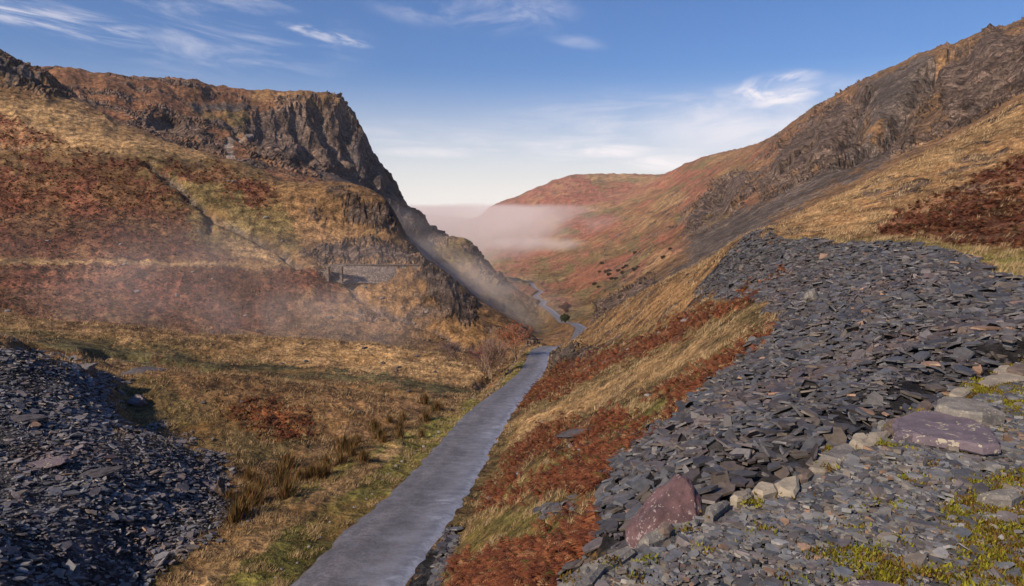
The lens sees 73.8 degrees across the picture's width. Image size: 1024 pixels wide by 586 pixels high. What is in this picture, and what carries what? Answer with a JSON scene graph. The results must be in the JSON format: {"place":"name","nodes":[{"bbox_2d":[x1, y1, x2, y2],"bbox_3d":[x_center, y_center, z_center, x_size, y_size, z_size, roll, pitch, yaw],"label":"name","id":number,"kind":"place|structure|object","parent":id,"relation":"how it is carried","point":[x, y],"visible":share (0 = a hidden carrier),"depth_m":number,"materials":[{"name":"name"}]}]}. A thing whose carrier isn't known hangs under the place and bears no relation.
{"place":"outdoors","nodes":[
{"label":"outdoors","id":0,"kind":"place"},
{"bbox_2d":[0,49,448,240],"bbox_3d":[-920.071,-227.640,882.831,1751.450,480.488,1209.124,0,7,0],"label":"crag hill","id":1,"kind":"structure","parent":0,"point":[301,136],"depth_m":510.72,"materials":[{"name":"stone"}]},
{"bbox_2d":[0,95,544,372],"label":"bracken hillside","id":2,"kind":"structure","parent":0,"point":[319,225],"depth_m":168.77,"materials":[{"name":"plant"}]},
{"bbox_2d":[0,112,573,490],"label":"bracken","id":3,"kind":"object","parent":2,"relation":"on","point":[522,452],"visible":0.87,"depth_m":152.69,"materials":[{"name":"plant"}]},
{"bbox_2d":[318,263,419,283],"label":"retaining wall","id":4,"kind":"structure","parent":2,"relation":"on","point":[353,273],"depth_m":166.88,"materials":[{"name":"stone"}]},
{"bbox_2d":[518,324,534,344],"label":"rowan tree","id":5,"kind":"object","parent":2,"relation":"on","point":[527,332],"visible":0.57,"depth_m":143.56,"materials":[{"name":"brown plant"}]},
{"bbox_2d":[0,50,544,333],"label":"rocky spur","id":6,"kind":"structure","parent":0,"point":[462,261],"depth_m":345.95,"materials":[{"name":"stone"}]},
{"bbox_2d":[290,281,586,585],"bbox_3d":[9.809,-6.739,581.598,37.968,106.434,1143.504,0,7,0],"label":"road","id":7,"kind":"structure","parent":0,"point":[391,539],"depth_m":34.16,"materials":[{"name":"asphalt"}]},
{"bbox_2d":[0,99,1023,585],"bbox_3d":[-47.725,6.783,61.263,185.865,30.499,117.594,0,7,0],"label":"ground","id":8,"kind":"structure","parent":0,"point":[172,398],"depth_m":52.50,"materials":[{"name":"plant"}]},
{"bbox_2d":[0,337,264,585],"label":"slate heap","id":9,"kind":"object","parent":8,"relation":"on","point":[80,526],"visible":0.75,"depth_m":28.79,"materials":[{"name":"stone"}]},
{"bbox_2d":[10,414,48,423],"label":"boulder","id":10,"kind":"object","parent":9,"relation":"on","point":[30,418],"visible":0.7,"depth_m":33.90,"materials":[{"name":"stone"}]},
{"bbox_2d":[25,456,72,467],"bbox_3d":[-20.668,7.497,30.184,2.095,0.328,1.290,-2,8,-18],"label":"boulder","id":11,"kind":"object","parent":9,"relation":"on","point":[52,462],"visible":0.81,"depth_m":30.01,"materials":[{"name":"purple stone"}]},
{"bbox_2d":[59,540,72,550],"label":"slate slab","id":12,"kind":"object","parent":9,"relation":"on","point":[67,544],"depth_m":23.50,"materials":[{"name":"stone"}]},
{"bbox_2d":[65,559,76,573],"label":"slate slab","id":13,"kind":"object","parent":9,"relation":"on","point":[71,565],"depth_m":22.20,"materials":[{"name":"stone"}]},
{"bbox_2d":[78,363,97,371],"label":"boulder","id":14,"kind":"object","parent":9,"relation":"on","point":[88,367],"visible":0.73,"depth_m":50.77,"materials":[{"name":"grey stone"}]},
{"bbox_2d":[75,465,124,478],"bbox_3d":[-18.590,8.038,30.247,0.812,0.358,2.653,7,10,42],"label":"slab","id":15,"kind":"object","parent":9,"relation":"on","point":[100,472],"visible":0.69,"depth_m":30.34,"materials":[{"name":"stone"}]},
{"bbox_2d":[0,334,265,585],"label":"heap fragments","id":16,"kind":"object","parent":9,"relation":"on","point":[101,422],"visible":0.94,"depth_m":32.03,"materials":[{"name":"stone"}]},
{"bbox_2d":[153,552,169,561],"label":"slate slab","id":17,"kind":"object","parent":9,"relation":"on","point":[159,556],"depth_m":26.31,"materials":[{"name":"stone"}]},
{"bbox_2d":[214,476,225,495],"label":"boulder","id":18,"kind":"object","parent":9,"relation":"on","point":[220,486],"visible":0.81,"depth_m":35.39,"materials":[{"name":"grey stone"}]},
{"bbox_2d":[218,485,247,502],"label":"rush clump","id":19,"kind":"object","parent":9,"relation":"on","point":[228,495],"visible":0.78,"depth_m":35.22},
{"bbox_2d":[127,394,147,406],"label":"boulder","id":20,"kind":"object","parent":8,"relation":"on","point":[137,400],"visible":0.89,"depth_m":50.98,"materials":[{"name":"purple stone"}]},
{"bbox_2d":[120,367,167,374],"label":"boulder","id":21,"kind":"object","parent":8,"relation":"on","point":[138,370],"visible":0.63,"depth_m":61.07,"materials":[{"name":"stone"}]},
{"bbox_2d":[210,493,259,526],"bbox_3d":[-12.525,9.968,31.224,2.287,1.129,2.671,4,8,31],"label":"rush clump","id":22,"kind":"object","parent":8,"relation":"on","point":[235,511],"visible":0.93,"depth_m":31.21,"materials":[{"name":"plant"}]},
{"bbox_2d":[216,488,265,516],"bbox_3d":[-12.668,9.916,32.214,2.603,1.349,2.377,-6,10,-41],"label":"rush clump","id":23,"kind":"object","parent":8,"relation":"on","point":[244,499],"visible":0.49,"depth_m":32.10,"materials":[{"name":"plant"}]},
{"bbox_2d":[226,479,270,502],"bbox_3d":[-13.356,10.134,34.244,1.977,1.209,2.595,2,8,16],"label":"rush clump","id":24,"kind":"object","parent":8,"relation":"on","point":[249,489],"visible":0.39,"depth_m":34.34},
{"bbox_2d":[236,464,263,480],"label":"rush clump","id":25,"kind":"object","parent":8,"relation":"on","point":[245,470],"visible":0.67,"depth_m":39.26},
{"bbox_2d":[231,479,277,506],"bbox_3d":[-12.809,10.055,34.359,2.579,1.185,2.851,-6,9,-38],"label":"rush clump","id":26,"kind":"object","parent":8,"relation":"on","point":[260,494],"visible":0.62,"depth_m":34.07,"materials":[{"name":"plant"}]},
{"bbox_2d":[244,472,276,492],"bbox_3d":[-13.897,10.355,37.568,2.017,0.974,2.209,1,7,7],"label":"rush clump","id":27,"kind":"object","parent":8,"relation":"on","point":[261,480],"visible":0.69,"depth_m":37.50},
{"bbox_2d":[262,459,300,484],"bbox_3d":[-13.159,10.240,39.539,2.787,1.430,3.080,-5,9,-35],"label":"rush clump","id":28,"kind":"object","parent":8,"relation":"on","point":[280,469],"visible":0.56,"depth_m":39.23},
{"bbox_2d":[269,467,301,493],"bbox_3d":[-11.745,10.089,35.964,2.079,1.254,2.428,4,8,29],"label":"rush clump","id":29,"kind":"object","parent":8,"relation":"on","point":[290,480],"visible":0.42,"depth_m":36.13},
{"bbox_2d":[272,477,301,501],"bbox_3d":[-11.503,10.065,35.062,1.855,1.078,2.166,0,7,-4],"label":"rush clump","id":30,"kind":"object","parent":8,"relation":"on","point":[285,494],"visible":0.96,"depth_m":34.96,"materials":[{"name":"plant"}]},
{"bbox_2d":[272,448,313,470],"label":"rush clump","id":31,"kind":"object","parent":8,"relation":"on","point":[285,458],"visible":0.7,"depth_m":42.74,"materials":[{"name":"plant"}]},
{"bbox_2d":[290,465,307,481],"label":"rush clump","id":32,"kind":"object","parent":8,"relation":"on","point":[299,473],"visible":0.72,"depth_m":39.17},
{"bbox_2d":[300,456,327,479],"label":"rush clump","id":33,"kind":"object","parent":8,"relation":"on","point":[311,469],"visible":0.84,"depth_m":39.85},
{"bbox_2d":[304,458,334,479],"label":"rush clump","id":34,"kind":"object","parent":8,"relation":"on","point":[318,473],"visible":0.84,"depth_m":39.64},
{"bbox_2d":[308,462,337,477],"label":"rush clump","id":35,"kind":"object","parent":8,"relation":"on","point":[327,469],"visible":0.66,"depth_m":40.20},
{"bbox_2d":[314,453,342,468],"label":"rush clump","id":36,"kind":"object","parent":8,"relation":"on","point":[327,459],"visible":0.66,"depth_m":42.21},
{"bbox_2d":[330,449,349,464],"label":"rush clump","id":37,"kind":"object","parent":8,"relation":"on","point":[339,459],"visible":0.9,"depth_m":42.82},
{"bbox_2d":[331,432,368,453],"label":"rush clump","id":38,"kind":"object","parent":8,"relation":"on","point":[341,446],"visible":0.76,"depth_m":46.55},
{"bbox_2d":[344,442,362,457],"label":"rush clump","id":39,"kind":"object","parent":8,"relation":"on","point":[351,451],"visible":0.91,"depth_m":44.91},
{"bbox_2d":[351,445,373,462],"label":"rush clump","id":40,"kind":"object","parent":8,"relation":"on","point":[362,456],"visible":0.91,"depth_m":43.03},
{"bbox_2d":[362,415,388,432],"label":"rush clump","id":41,"kind":"object","parent":8,"relation":"on","point":[374,423],"visible":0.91,"depth_m":52.76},
{"bbox_2d":[366,423,390,440],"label":"rush clump","id":42,"kind":"object","parent":8,"relation":"on","point":[378,430],"visible":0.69,"depth_m":51.03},
{"bbox_2d":[392,426,407,438],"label":"rush clump","id":43,"kind":"object","parent":8,"relation":"on","point":[399,432],"visible":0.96,"depth_m":51.38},
{"bbox_2d":[414,391,431,404],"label":"rush clump","id":44,"kind":"object","parent":8,"relation":"on","point":[425,398],"visible":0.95,"depth_m":64.49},
{"bbox_2d":[415,408,439,422],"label":"rush clump","id":45,"kind":"object","parent":8,"relation":"on","point":[426,417],"visible":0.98,"depth_m":58.17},
{"bbox_2d":[425,398,447,412],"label":"rush clump","id":46,"kind":"object","parent":8,"relation":"on","point":[436,406],"visible":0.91,"depth_m":61.66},
{"bbox_2d":[440,340,461,357],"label":"bare shrub","id":47,"kind":"object","parent":8,"relation":"on","point":[448,345],"visible":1,"depth_m":120.44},
{"bbox_2d":[468,342,504,374],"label":"rowan tree","id":48,"kind":"object","parent":8,"relation":"on","point":[476,354],"visible":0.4,"depth_m":114.29,"materials":[{"name":"brown plant"}]},
{"bbox_2d":[477,338,511,378],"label":"bare tree","id":49,"kind":"object","parent":8,"relation":"on","point":[492,353],"visible":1,"depth_m":99.58,"materials":[{"name":"brown plant"}]},
{"bbox_2d":[493,320,527,360],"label":"rowan tree","id":50,"kind":"object","parent":8,"relation":"on","point":[517,336],"visible":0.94,"depth_m":113.94,"materials":[{"name":"brown plant"}]},
{"bbox_2d":[555,429,590,438],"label":"boulder","id":51,"kind":"object","parent":8,"relation":"on","point":[566,434],"visible":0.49,"depth_m":33.83,"materials":[{"name":"stone"}]},
{"bbox_2d":[268,153,1023,585],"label":"bracken","id":52,"kind":"object","parent":8,"relation":"on","point":[522,561],"visible":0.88,"depth_m":28.85,"materials":[{"name":"plant"}]},
{"bbox_2d":[539,229,1023,581],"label":"slate tip","id":53,"kind":"object","parent":8,"relation":"on","point":[608,542],"visible":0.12,"depth_m":10.29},
{"bbox_2d":[582,537,602,553],"bbox_3d":[1.053,3.127,8.521,0.372,0.230,0.216,2,8,17],"label":"slate slab","id":54,"kind":"object","parent":53,"relation":"on","point":[592,545],"depth_m":8.50,"materials":[{"name":"stone"}]},
{"bbox_2d":[607,540,627,552],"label":"slate slab","id":55,"kind":"object","parent":53,"relation":"on","point":[623,544],"depth_m":7.96,"materials":[{"name":"stone"}]},
{"bbox_2d":[614,494,634,506],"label":"slate slab","id":56,"kind":"object","parent":53,"relation":"on","point":[620,500],"depth_m":9.75,"materials":[{"name":"stone"}]},
{"bbox_2d":[625,502,641,520],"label":"slate slab","id":57,"kind":"object","parent":53,"relation":"on","point":[631,512],"depth_m":8.51,"materials":[{"name":"stone"}]},
{"bbox_2d":[693,456,713,466],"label":"slate slab","id":58,"kind":"object","parent":53,"relation":"on","point":[700,461],"depth_m":7.92,"materials":[{"name":"stone"}]},
{"bbox_2d":[697,485,717,493],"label":"slate slab","id":59,"kind":"object","parent":53,"relation":"on","point":[705,489],"depth_m":6.88,"materials":[{"name":"stone"}]},
{"bbox_2d":[701,487,725,503],"bbox_3d":[2.027,2.041,6.895,0.179,0.084,0.312,7,10,43],"label":"slate slab","id":60,"kind":"object","parent":53,"relation":"on","point":[712,497],"depth_m":6.86,"materials":[{"name":"stone"}]},
{"bbox_2d":[706,482,735,496],"bbox_3d":[2.152,2.006,7.011,0.287,0.059,0.277,7,10,44],"label":"slate slab","id":61,"kind":"object","parent":60,"relation":"on","point":[729,488],"depth_m":7.00,"materials":[{"name":"stone"}]},
{"bbox_2d":[427,228,1023,585],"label":"tip fragments","id":62,"kind":"object","parent":53,"relation":"on","point":[849,287],"visible":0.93,"depth_m":18.08,"materials":[{"name":"stone"}]},
{"bbox_2d":[729,476,748,486],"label":"slate slab","id":63,"kind":"object","parent":62,"relation":"on","point":[740,481],"depth_m":7.19,"materials":[{"name":"stone"}]},
{"bbox_2d":[720,461,745,469],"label":"slate slab","id":64,"kind":"object","parent":53,"relation":"on","point":[727,465],"depth_m":7.65,"materials":[{"name":"stone"}]},
{"bbox_2d":[726,448,751,460],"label":"slate slab","id":65,"kind":"object","parent":53,"relation":"on","point":[746,452],"depth_m":7.94,"materials":[{"name":"stone"}]},
{"bbox_2d":[728,469,756,477],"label":"slate slab","id":66,"kind":"object","parent":53,"relation":"on","point":[743,473],"depth_m":7.41,"materials":[{"name":"stone"}]},
{"bbox_2d":[741,429,759,440],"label":"slate slab","id":67,"kind":"object","parent":53,"relation":"on","point":[750,433],"depth_m":9.06,"materials":[{"name":"stone"}]},
{"bbox_2d":[763,446,776,458],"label":"slate slab","id":68,"kind":"object","parent":53,"relation":"on","point":[771,454],"depth_m":7.80,"materials":[{"name":"stone"}]},
{"bbox_2d":[763,472,780,481],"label":"slate slab","id":69,"kind":"object","parent":53,"relation":"on","point":[772,477],"depth_m":7.44,"materials":[{"name":"stone"}]},
{"bbox_2d":[774,465,789,479],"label":"slate slab","id":70,"kind":"object","parent":53,"relation":"on","point":[782,472],"depth_m":7.41,"materials":[{"name":"stone"}]},
{"bbox_2d":[771,405,792,414],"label":"slate slab","id":71,"kind":"object","parent":53,"relation":"on","point":[783,409],"depth_m":10.02,"materials":[{"name":"stone"}]},
{"bbox_2d":[776,420,790,430],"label":"slate slab","id":72,"kind":"object","parent":53,"relation":"on","point":[782,424],"depth_m":8.59,"materials":[{"name":"stone"}]},
{"bbox_2d":[803,288,818,302],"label":"boulder","id":73,"kind":"object","parent":53,"relation":"on","point":[812,295],"visible":0.59,"depth_m":29.88,"materials":[{"name":"stone"}]},
{"bbox_2d":[809,443,817,459],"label":"slate slab","id":74,"kind":"object","parent":53,"relation":"on","point":[814,451],"depth_m":7.43,"materials":[{"name":"stone"}]},
{"bbox_2d":[806,417,821,426],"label":"slate slab","id":75,"kind":"object","parent":53,"relation":"on","point":[817,421],"depth_m":8.48,"materials":[{"name":"stone"}]},
{"bbox_2d":[823,426,846,444],"bbox_3d":[3.862,1.715,8.159,0.272,0.175,0.282,0,7,0],"label":"slate slab","id":76,"kind":"object","parent":53,"relation":"on","point":[836,435],"depth_m":8.14,"materials":[{"name":"stone"}]},
{"bbox_2d":[821,420,848,431],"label":"slate slab","id":77,"kind":"object","parent":53,"relation":"on","point":[828,423],"depth_m":8.52,"materials":[{"name":"stone"}]},
{"bbox_2d":[867,391,882,405],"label":"slate slab","id":78,"kind":"object","parent":53,"relation":"on","point":[874,398],"depth_m":9.80,"materials":[{"name":"stone"}]},
{"bbox_2d":[900,390,929,399],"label":"slate slab","id":79,"kind":"object","parent":53,"relation":"on","point":[915,395],"depth_m":9.83,"materials":[{"name":"stone"}]},
{"bbox_2d":[925,384,947,390],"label":"slate slab","id":80,"kind":"object","parent":53,"relation":"on","point":[936,387],"depth_m":10.23,"materials":[{"name":"stone"}]},
{"bbox_2d":[950,365,975,375],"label":"slate slab","id":81,"kind":"object","parent":53,"relation":"on","point":[963,370],"depth_m":10.75,"materials":[{"name":"stone"}]},
{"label":"slate slab","id":82,"kind":"object","parent":53,"relation":"on","visible":0},
{"bbox_2d":[710,471,729,496],"bbox_3d":[2.165,1.991,7.127,0.222,0.201,0.235,0,7,0],"label":"slate slab","id":83,"kind":"object","parent":82,"relation":"on","point":[720,478],"depth_m":7.15,"materials":[{"name":"stone"}]},
{"bbox_2d":[0,0,1023,218],"label":"sky","id":84,"kind":"structure","parent":0,"point":[470,107],"materials":[{"name":"blue"}]},
{"bbox_2d":[425,145,750,291],"bbox_3d":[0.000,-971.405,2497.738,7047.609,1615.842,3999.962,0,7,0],"label":"fell","id":85,"kind":"structure","parent":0,"point":[516,239],"depth_m":2104.49,"materials":[{"name":"plant"}]},
{"bbox_2d":[544,17,1023,352],"bbox_3d":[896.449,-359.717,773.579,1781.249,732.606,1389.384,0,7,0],"label":"scree hillside","id":86,"kind":"structure","parent":0,"point":[865,129],"depth_m":404.46,"materials":[{"name":"stone"}]},
{"bbox_2d":[558,302,571,312],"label":"thorn bush","id":87,"kind":"object","parent":86,"relation":"on","point":[565,306],"visible":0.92,"depth_m":331.94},
{"bbox_2d":[594,359,1023,585],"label":"path","id":88,"kind":"structure","parent":0,"point":[810,576],"depth_m":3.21,"materials":[{"name":"gravel"}]},
{"bbox_2d":[557,546,635,585],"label":"kerb stone","id":89,"kind":"object","parent":88,"relation":"on","point":[595,573],"visible":0.67,"depth_m":3.23,"materials":[{"name":"stone"}]},
{"bbox_2d":[625,474,701,547],"bbox_3d":[0.975,1.421,4.290,0.378,0.579,0.459,28,-5,-25],"label":"boulder","id":90,"kind":"object","parent":88,"relation":"on","point":[676,498],"visible":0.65,"depth_m":4.21,"materials":[{"name":"stone"}]},
{"bbox_2d":[658,521,673,538],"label":"kerb stone","id":91,"kind":"object","parent":88,"relation":"on","point":[666,528],"visible":0.46,"depth_m":3.57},
{"bbox_2d":[639,520,699,546],"bbox_3d":[0.843,1.331,3.627,0.453,0.192,0.099,-5,9,-33],"label":"kerb stone","id":92,"kind":"object","parent":88,"relation":"on","point":[654,537],"visible":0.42,"depth_m":3.54,"materials":[{"name":"stone"}]},
{"bbox_2d":[704,500,729,522],"bbox_3d":[1.139,1.265,3.831,0.076,0.171,0.268,6,9,39],"label":"kerb stone","id":93,"kind":"object","parent":88,"relation":"on","point":[718,509],"visible":0.5,"depth_m":3.78,"materials":[{"name":"stone"}]},
{"bbox_2d":[730,491,751,508],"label":"kerb stone","id":94,"kind":"object","parent":88,"relation":"on","point":[736,497],"visible":0.44,"depth_m":3.94,"materials":[{"name":"beige stone"}]},
{"bbox_2d":[752,481,776,499],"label":"kerb stone","id":95,"kind":"object","parent":88,"relation":"on","point":[761,487],"visible":0.42,"depth_m":4.06,"materials":[{"name":"beige stone"}]},
{"bbox_2d":[774,476,799,497],"bbox_3d":[1.691,1.250,4.192,0.142,0.204,0.317,4,8,30],"label":"kerb stone","id":96,"kind":"object","parent":88,"relation":"on","point":[788,486],"visible":0.44,"depth_m":4.10,"materials":[{"name":"beige stone"}]},
{"bbox_2d":[559,359,1023,585],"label":"moss","id":97,"kind":"object","parent":88,"relation":"on","point":[1000,555],"visible":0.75,"depth_m":3.39,"materials":[{"name":"plant"}]},
{"bbox_2d":[797,469,813,483],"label":"kerb stone","id":98,"kind":"object","parent":88,"relation":"on","point":[806,476],"visible":0.46,"depth_m":4.28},
{"bbox_2d":[809,458,839,475],"bbox_3d":[2.033,1.204,4.481,0.340,0.188,0.167,-5,9,-34],"label":"kerb stone","id":99,"kind":"object","parent":88,"relation":"on","point":[814,468],"visible":0.43,"depth_m":4.42,"materials":[{"name":"beige stone"}]},
{"bbox_2d":[819,443,854,463],"bbox_3d":[2.259,1.157,4.684,0.186,0.172,0.421,6,9,38],"label":"kerb stone","id":100,"kind":"object","parent":88,"relation":"on","point":[838,453],"visible":0.47,"depth_m":4.63,"materials":[{"name":"stone"}]},
{"bbox_2d":[849,433,867,448],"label":"kerb stone","id":101,"kind":"object","parent":88,"relation":"on","point":[857,438],"visible":0.46,"depth_m":4.91,"materials":[{"name":"beige stone"}]},
{"bbox_2d":[857,430,890,448],"bbox_3d":[2.640,1.129,4.983,0.132,0.167,0.550,7,10,44],"label":"kerb stone","id":102,"kind":"object","parent":88,"relation":"on","point":[871,440],"visible":0.44,"depth_m":4.95,"materials":[{"name":"beige stone"}]},
{"bbox_2d":[848,580,899,585],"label":"flat slab","id":103,"kind":"object","parent":88,"relation":"on","point":[865,583],"depth_m":3.03,"materials":[{"name":"purple stone"}]},
{"bbox_2d":[884,416,901,435],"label":"kerb stone","id":104,"kind":"object","parent":88,"relation":"on","point":[889,422],"visible":0.2,"depth_m":5.24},
{"bbox_2d":[917,400,933,410],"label":"kerb stone","id":105,"kind":"object","parent":88,"relation":"on","point":[926,404],"visible":0.39,"depth_m":5.77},
{"bbox_2d":[891,410,1000,455],"bbox_3d":[3.237,1.024,5.131,0.678,0.114,0.904,4,8,31],"label":"flat slab","id":106,"kind":"object","parent":88,"relation":"on","point":[934,429],"depth_m":4.94,"materials":[{"name":"purple stone"}]},
{"bbox_2d":[948,387,969,396],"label":"kerb stone","id":107,"kind":"object","parent":88,"relation":"on","point":[960,392],"visible":0.44,"depth_m":6.13,"materials":[{"name":"beige stone"}]},
{"bbox_2d":[935,396,1004,425],"bbox_3d":[3.624,0.952,5.503,0.422,0.134,0.514,0,7,0],"label":"flat slab","id":108,"kind":"object","parent":88,"relation":"on","point":[979,412],"depth_m":5.36,"materials":[{"name":"stone"}]},
{"bbox_2d":[976,488,1022,506],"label":"flat slab","id":109,"kind":"object","parent":88,"relation":"on","point":[1010,497],"depth_m":3.88,"materials":[{"name":"stone"}]},
{"bbox_2d":[993,365,1008,373],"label":"kerb stone","id":110,"kind":"object","parent":88,"relation":"on","point":[1000,369],"visible":0.31,"depth_m":7.00,"materials":[{"name":"beige stone"}]},
{"bbox_2d":[979,372,1023,387],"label":"kerb stone","id":111,"kind":"object","parent":88,"relation":"on","point":[1001,378],"visible":0.37,"depth_m":6.60,"materials":[{"name":"beige stone"}]},
{"bbox_2d":[1006,364,1023,375],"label":"kerb stone","id":112,"kind":"object","parent":88,"relation":"on","point":[1017,369],"visible":0.49,"depth_m":6.88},
{"bbox_2d":[774,99,1023,248],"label":"grassy spur","id":113,"kind":"structure","parent":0,"point":[1017,139],"depth_m":70.77,"materials":[{"name":"plant"}]},
{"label":"slate slab","id":114,"kind":"object","parent":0,"visible":0},
{"bbox_2d":[682,467,699,480],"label":"slate slab","id":115,"kind":"object","parent":114,"relation":"on","point":[692,474],"depth_m":7.82,"materials":[{"name":"stone"}]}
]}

